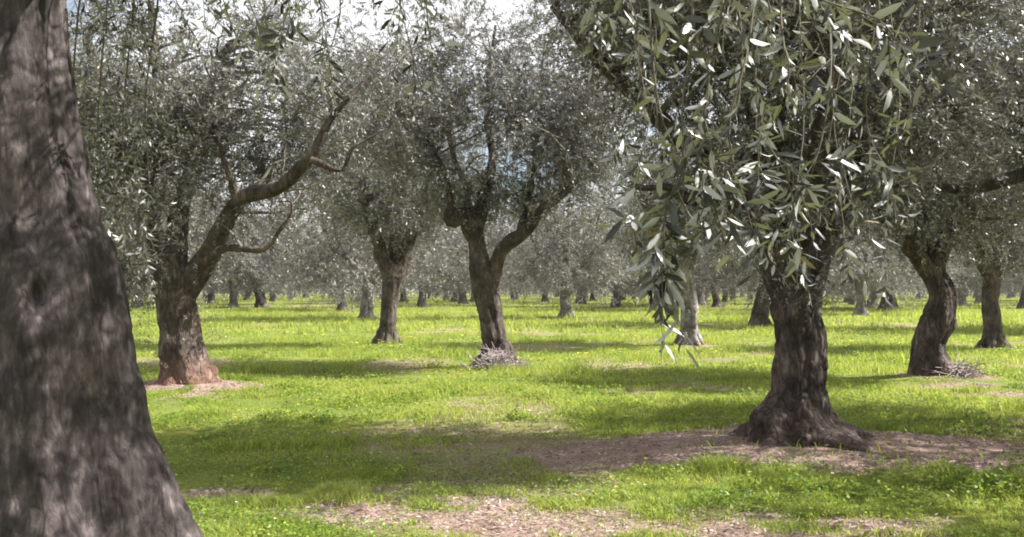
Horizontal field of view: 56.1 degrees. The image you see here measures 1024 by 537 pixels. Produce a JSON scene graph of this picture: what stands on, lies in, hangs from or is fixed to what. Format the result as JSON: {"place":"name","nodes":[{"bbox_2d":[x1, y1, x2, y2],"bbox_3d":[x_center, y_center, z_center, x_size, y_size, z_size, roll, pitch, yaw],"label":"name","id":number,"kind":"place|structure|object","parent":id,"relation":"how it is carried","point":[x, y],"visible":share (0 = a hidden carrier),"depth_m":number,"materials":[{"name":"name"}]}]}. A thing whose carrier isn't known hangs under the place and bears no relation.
{"place":"outdoors","nodes":[
{"label":"outdoors","id":0,"kind":"place"},
{"bbox_2d":[66,0,1023,289],"label":"sky","id":1,"kind":"structure","parent":0,"point":[501,5],"materials":[{"name":"white"}]},
{"bbox_2d":[127,290,1023,536],"bbox_3d":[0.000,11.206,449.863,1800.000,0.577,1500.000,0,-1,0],"label":"ground","id":2,"kind":"structure","parent":0,"point":[638,453],"depth_m":9.66,"materials":[{"name":"green plant"}]},
{"bbox_2d":[102,184,214,307],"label":"olive tree","id":3,"kind":"object","parent":2,"relation":"on","point":[133,301],"visible":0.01,"depth_m":77.79,"materials":[{"name":"green plant"}]},
{"bbox_2d":[89,120,246,315],"bbox_3d":[-17.633,-2.006,39.819,11.451,10.337,10.734,0,-1,8],"label":"olive tree","id":4,"kind":"object","parent":2,"relation":"on","point":[189,259],"depth_m":40.84,"materials":[{"name":"green plant"}]},
{"bbox_2d":[117,182,261,298],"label":"olive tree","id":5,"kind":"object","parent":2,"relation":"on","point":[245,258],"visible":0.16,"depth_m":73.87,"materials":[{"name":"green plant"}]},
{"bbox_2d":[191,201,239,294],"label":"olive tree","id":6,"kind":"object","parent":2,"relation":"on","point":[210,281],"depth_m":97.78,"materials":[{"name":"green plant"}]},
{"bbox_2d":[202,283,229,299],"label":"olive tree","id":7,"kind":"object","parent":2,"relation":"on","point":[216,290],"visible":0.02,"depth_m":125.12,"materials":[{"name":"green plant"}]},
{"bbox_2d":[189,251,247,302],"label":"olive tree","id":8,"kind":"object","parent":2,"relation":"on","point":[211,297],"visible":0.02,"depth_m":102.94,"materials":[{"name":"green plant"}]},
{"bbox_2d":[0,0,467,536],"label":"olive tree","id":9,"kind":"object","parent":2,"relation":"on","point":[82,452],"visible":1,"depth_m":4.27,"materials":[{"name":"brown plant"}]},
{"bbox_2d":[189,216,290,307],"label":"olive tree","id":10,"kind":"object","parent":2,"relation":"on","point":[233,302],"visible":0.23,"depth_m":79.54,"materials":[{"name":"green plant"}]},
{"bbox_2d":[219,286,266,299],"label":"olive tree","id":11,"kind":"object","parent":2,"relation":"on","point":[244,295],"visible":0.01,"depth_m":127.34,"materials":[{"name":"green plant"}]},
{"bbox_2d":[66,0,441,385],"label":"olive tree","id":12,"kind":"object","parent":2,"relation":"on","point":[197,102],"visible":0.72,"depth_m":15.52,"materials":[{"name":"green plant"}]},
{"bbox_2d":[212,214,305,298],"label":"olive tree","id":13,"kind":"object","parent":2,"relation":"on","point":[226,287],"visible":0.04,"depth_m":92.96,"materials":[{"name":"green plant"}]},
{"bbox_2d":[199,184,320,306],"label":"olive tree","id":14,"kind":"object","parent":2,"relation":"on","point":[261,301],"visible":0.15,"depth_m":80.59,"materials":[{"name":"green plant"}]},
{"bbox_2d":[243,271,301,301],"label":"olive tree","id":15,"kind":"object","parent":2,"relation":"on","point":[272,297],"visible":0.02,"depth_m":115.86,"materials":[{"name":"green plant"}]},
{"bbox_2d":[275,258,317,299],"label":"olive tree","id":16,"kind":"object","parent":2,"relation":"on","point":[293,291],"visible":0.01,"depth_m":136.72,"materials":[{"name":"grey plant"}]},
{"bbox_2d":[265,199,384,310],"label":"olive tree","id":17,"kind":"object","parent":2,"relation":"on","point":[342,305],"visible":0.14,"depth_m":68.51,"materials":[{"name":"green plant"}]},
{"bbox_2d":[259,138,469,319],"bbox_3d":[-7.396,-1.752,50.388,11.451,10.337,10.734,0,-1,-17],"label":"olive tree","id":18,"kind":"object","parent":2,"relation":"on","point":[358,273],"visible":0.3,"depth_m":48.84,"materials":[{"name":"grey plant"}]},
{"bbox_2d":[315,222,413,303],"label":"olive tree","id":19,"kind":"object","parent":2,"relation":"on","point":[377,278],"visible":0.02,"depth_m":99.31,"materials":[{"name":"green plant"}]},
{"bbox_2d":[270,72,497,343],"bbox_3d":[-3.785,-1.529,27.046,7.026,8.406,5.609,0,-1,0],"label":"olive tree","id":20,"kind":"object","parent":2,"relation":"on","point":[393,264],"visible":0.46,"depth_m":26.62,"materials":[{"name":"green plant"}]},
{"bbox_2d":[368,232,445,302],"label":"olive tree","id":21,"kind":"object","parent":2,"relation":"on","point":[402,299],"visible":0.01,"depth_m":111.08,"materials":[{"name":"green plant"}]},
{"bbox_2d":[404,258,431,297],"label":"olive tree","id":22,"kind":"object","parent":2,"relation":"on","point":[429,295],"visible":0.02,"depth_m":163.16,"materials":[{"name":"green plant"}]},
{"bbox_2d":[369,194,489,307],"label":"olive tree","id":23,"kind":"object","parent":2,"relation":"on","point":[421,301],"visible":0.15,"depth_m":82.12,"materials":[{"name":"green plant"}]},
{"bbox_2d":[411,243,452,299],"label":"olive tree","id":24,"kind":"object","parent":2,"relation":"on","point":[446,297],"visible":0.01,"depth_m":140.31,"materials":[{"name":"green plant"}]},
{"bbox_2d":[431,232,491,302],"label":"olive tree","id":25,"kind":"object","parent":2,"relation":"on","point":[453,299],"visible":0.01,"depth_m":110.74,"materials":[{"name":"green plant"}]},
{"bbox_2d":[411,229,513,303],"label":"olive tree","id":26,"kind":"object","parent":2,"relation":"on","point":[462,301],"visible":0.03,"depth_m":96.92,"materials":[{"name":"green plant"}]},
{"bbox_2d":[446,250,507,301],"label":"olive tree","id":27,"kind":"object","parent":2,"relation":"on","point":[472,298],"visible":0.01,"depth_m":115.29,"materials":[{"name":"grey plant"}]},
{"bbox_2d":[433,201,549,303],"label":"olive tree","id":28,"kind":"object","parent":2,"relation":"on","point":[491,243],"visible":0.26,"depth_m":86.88,"materials":[{"name":"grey plant"}]},
{"bbox_2d":[320,0,665,367],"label":"olive tree","id":29,"kind":"object","parent":2,"relation":"on","point":[550,130],"visible":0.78,"depth_m":19.21,"materials":[{"name":"green plant"}]},
{"bbox_2d":[467,229,528,295],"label":"olive tree","id":30,"kind":"object","parent":2,"relation":"on","point":[500,281],"depth_m":127.00,"materials":[{"name":"green plant"}]},
{"bbox_2d":[454,340,544,369],"bbox_3d":[-0.195,1.869,19.217,1.498,0.897,1.425,-1,-2,36],"label":"twig heap","id":31,"kind":"object","parent":2,"relation":"on","point":[494,357],"visible":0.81,"depth_m":19.10,"materials":[{"name":"grey wood"}]},
{"bbox_2d":[501,255,538,300],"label":"olive tree","id":32,"kind":"object","parent":2,"relation":"on","point":[512,297],"visible":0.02,"depth_m":139.88,"materials":[{"name":"grey plant"}]},
{"bbox_2d":[506,241,559,301],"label":"olive tree","id":33,"kind":"object","parent":2,"relation":"on","point":[544,297],"visible":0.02,"depth_m":121.00,"materials":[{"name":"green plant"}]},
{"bbox_2d":[525,237,591,295],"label":"olive tree","id":34,"kind":"object","parent":2,"relation":"on","point":[547,279],"visible":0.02,"depth_m":110.74,"materials":[{"name":"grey plant"}]},
{"bbox_2d":[487,176,649,317],"bbox_3d":[2.585,-0.954,52.181,9.630,8.617,9.560,-1,-1,33],"label":"olive tree","id":35,"kind":"object","parent":2,"relation":"on","point":[604,264],"visible":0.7,"depth_m":50.53,"materials":[{"name":"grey plant"}]},
{"bbox_2d":[523,206,622,303],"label":"olive tree","id":36,"kind":"object","parent":2,"relation":"on","point":[576,300],"visible":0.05,"depth_m":100.30,"materials":[{"name":"green plant"}]},
{"bbox_2d":[134,328,1023,536],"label":"clover","id":37,"kind":"object","parent":2,"relation":"on","point":[863,507],"visible":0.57,"depth_m":10.12,"materials":[{"name":"green plant"}]},
{"bbox_2d":[139,304,1022,534],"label":"wildflowers","id":38,"kind":"object","parent":2,"relation":"on","point":[587,352],"visible":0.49,"depth_m":25.19,"materials":[{"name":"yellow plant"}]},
{"bbox_2d":[140,342,1023,536],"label":"weeds","id":39,"kind":"object","parent":2,"relation":"on","point":[797,478],"visible":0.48,"depth_m":8.84,"materials":[{"name":"green plant"}]},
{"bbox_2d":[143,364,1023,536],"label":"leaf litter","id":40,"kind":"object","parent":2,"relation":"on","point":[629,464],"visible":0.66,"depth_m":8.30,"materials":[{"name":"brown plant"}]},
{"bbox_2d":[156,373,1022,536],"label":"soil clods","id":41,"kind":"object","parent":2,"relation":"on","point":[703,433],"visible":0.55,"depth_m":9.03,"materials":[{"name":"brown soil"}]},
{"bbox_2d":[574,241,609,300],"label":"olive tree","id":42,"kind":"object","parent":2,"relation":"on","point":[592,297],"visible":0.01,"depth_m":122.84,"materials":[{"name":"green plant"}]},
{"bbox_2d":[550,196,668,307],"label":"olive tree","id":43,"kind":"object","parent":2,"relation":"on","point":[617,302],"visible":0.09,"depth_m":81.49,"materials":[{"name":"green plant"}]},
{"bbox_2d":[202,248,1020,296],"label":"grove","id":44,"kind":"object","parent":2,"relation":"on","point":[506,291],"depth_m":214.26,"materials":[{"name":"green plant"}]},
{"bbox_2d":[599,284,635,300],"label":"olive tree","id":45,"kind":"object","parent":2,"relation":"on","point":[624,297],"depth_m":134.24,"materials":[{"name":"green plant"}]},
{"bbox_2d":[576,190,737,308],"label":"olive tree","id":46,"kind":"object","parent":2,"relation":"on","point":[641,274],"visible":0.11,"depth_m":69.73,"materials":[{"name":"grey plant"}]},
{"bbox_2d":[587,182,737,297],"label":"olive tree","id":47,"kind":"object","parent":2,"relation":"on","point":[660,260],"depth_m":81.71,"materials":[{"name":"green plant"}]},
{"bbox_2d":[621,215,720,296],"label":"olive tree","id":48,"kind":"object","parent":2,"relation":"on","point":[650,279],"depth_m":100.12,"materials":[{"name":"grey plant"}]},
{"bbox_2d":[586,117,761,345],"bbox_3d":[5.171,-0.888,27.360,6.446,7.111,5.890,0,-1,0],"label":"olive tree","id":49,"kind":"object","parent":2,"relation":"on","point":[689,326],"visible":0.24,"depth_m":26.92,"materials":[{"name":"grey plant"}]},
{"bbox_2d":[636,209,757,304],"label":"olive tree","id":50,"kind":"object","parent":2,"relation":"on","point":[700,297],"visible":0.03,"depth_m":91.90,"materials":[{"name":"grey plant"}]},
{"bbox_2d":[668,235,758,306],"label":"olive tree","id":51,"kind":"object","parent":2,"relation":"on","point":[716,299],"visible":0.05,"depth_m":83.52,"materials":[{"name":"green plant"}]},
{"bbox_2d":[704,287,722,299],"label":"olive tree","id":52,"kind":"object","parent":2,"relation":"on","point":[705,298],"depth_m":136.13,"materials":[{"name":"grey plant"}]},
{"bbox_2d":[713,272,759,302],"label":"olive tree","id":53,"kind":"object","parent":2,"relation":"on","point":[723,298],"depth_m":113.69,"materials":[{"name":"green plant"}]},
{"bbox_2d":[508,0,1023,452],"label":"olive tree","id":54,"kind":"object","parent":2,"relation":"on","point":[794,406],"visible":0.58,"depth_m":9.35,"materials":[{"name":"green plant"}]},
{"bbox_2d":[651,129,883,326],"bbox_3d":[10.997,-1.615,41.469,10.394,9.716,11.068,-1,-2,37],"label":"olive tree","id":55,"kind":"object","parent":2,"relation":"on","point":[760,314],"visible":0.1,"depth_m":41.52,"materials":[{"name":"green plant"}]},
{"bbox_2d":[566,0,987,370],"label":"branches","id":56,"kind":"object","parent":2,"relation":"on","point":[672,300],"visible":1,"depth_m":2.56,"materials":[{"name":"green plant"}]},
{"bbox_2d":[846,286,881,304],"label":"olive tree","id":57,"kind":"object","parent":2,"relation":"on","point":[851,301],"visible":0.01,"depth_m":101.09,"materials":[{"name":"grey plant"}]},
{"bbox_2d":[824,248,924,308],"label":"olive tree","id":58,"kind":"object","parent":2,"relation":"on","point":[872,302],"visible":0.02,"depth_m":78.71,"materials":[{"name":"grey plant"}]},
{"bbox_2d":[822,208,952,314],"bbox_3d":[21.833,-1.337,59.682,10.223,9.844,10.906,-1,-2,41],"label":"olive tree","id":59,"kind":"object","parent":2,"relation":"on","point":[860,285],"visible":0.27,"depth_m":59.33,"materials":[{"name":"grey plant"}]},
{"bbox_2d":[829,238,974,309],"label":"olive tree","id":60,"kind":"object","parent":2,"relation":"on","point":[881,303],"visible":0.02,"depth_m":71.38,"materials":[{"name":"green plant"}]},
{"bbox_2d":[789,40,1023,376],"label":"olive tree","id":61,"kind":"object","parent":2,"relation":"on","point":[925,253],"visible":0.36,"depth_m":16.93,"materials":[{"name":"green plant"}]},
{"bbox_2d":[834,192,980,309],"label":"olive tree","id":62,"kind":"object","parent":2,"relation":"on","point":[890,298],"depth_m":68.81,"materials":[{"name":"green plant"}]},
{"bbox_2d":[897,283,921,298],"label":"olive tree","id":63,"kind":"object","parent":2,"relation":"on","point":[917,296],"visible":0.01,"depth_m":137.91,"materials":[{"name":"grey plant"}]},
{"bbox_2d":[878,137,1023,347],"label":"olive tree","id":64,"kind":"object","parent":2,"relation":"on","point":[993,334],"visible":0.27,"depth_m":25.57,"materials":[{"name":"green plant"}]},
{"bbox_2d":[921,344,992,378],"bbox_3d":[7.873,1.728,16.817,1.067,0.778,1.214,-1,-2,45],"label":"twig heap","id":65,"kind":"object","parent":2,"relation":"on","point":[958,370],"visible":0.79,"depth_m":16.75,"materials":[{"name":"grey"}]},
{"bbox_2d":[892,0,1023,245],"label":"olive tree","id":66,"kind":"object","parent":2,"relation":"on","point":[1016,176],"visible":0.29,"depth_m":11.37,"materials":[{"name":"green plant"}]},
{"bbox_2d":[908,230,1009,305],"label":"olive tree","id":67,"kind":"object","parent":2,"relation":"on","point":[962,292],"visible":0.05,"depth_m":92.52,"materials":[{"name":"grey plant"}]},
{"bbox_2d":[948,258,1007,303],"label":"olive tree","id":68,"kind":"object","parent":2,"relation":"on","point":[977,299],"visible":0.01,"depth_m":105.28,"materials":[{"name":"grey plant"}]},
{"bbox_2d":[948,151,1023,288],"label":"olive tree","id":69,"kind":"object","parent":2,"relation":"on","point":[974,267],"visible":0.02,"depth_m":37.60,"materials":[{"name":"green plant"}]},
{"bbox_2d":[956,215,1023,307],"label":"olive tree","id":70,"kind":"object","parent":2,"relation":"on","point":[1021,300],"visible":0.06,"depth_m":82.49,"materials":[{"name":"green plant"}]},
{"bbox_2d":[958,254,1023,296],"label":"olive tree","id":71,"kind":"object","parent":2,"relation":"on","point":[1013,291],"depth_m":120.46,"materials":[{"name":"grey plant"}]},
{"bbox_2d":[977,266,1023,296],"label":"olive tree","id":72,"kind":"object","parent":2,"relation":"on","point":[1002,283],"visible":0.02,"depth_m":96.30,"materials":[{"name":"grey plant"}]},
{"bbox_2d":[1001,281,1022,295],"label":"olive tree","id":73,"kind":"object","parent":2,"relation":"on","point":[1011,290],"visible":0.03,"depth_m":127.89,"materials":[{"name":"green plant"}]},
{"bbox_2d":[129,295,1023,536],"bbox_3d":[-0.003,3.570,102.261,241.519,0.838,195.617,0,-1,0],"label":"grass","id":74,"kind":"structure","parent":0,"point":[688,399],"depth_m":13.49,"materials":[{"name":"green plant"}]}
]}

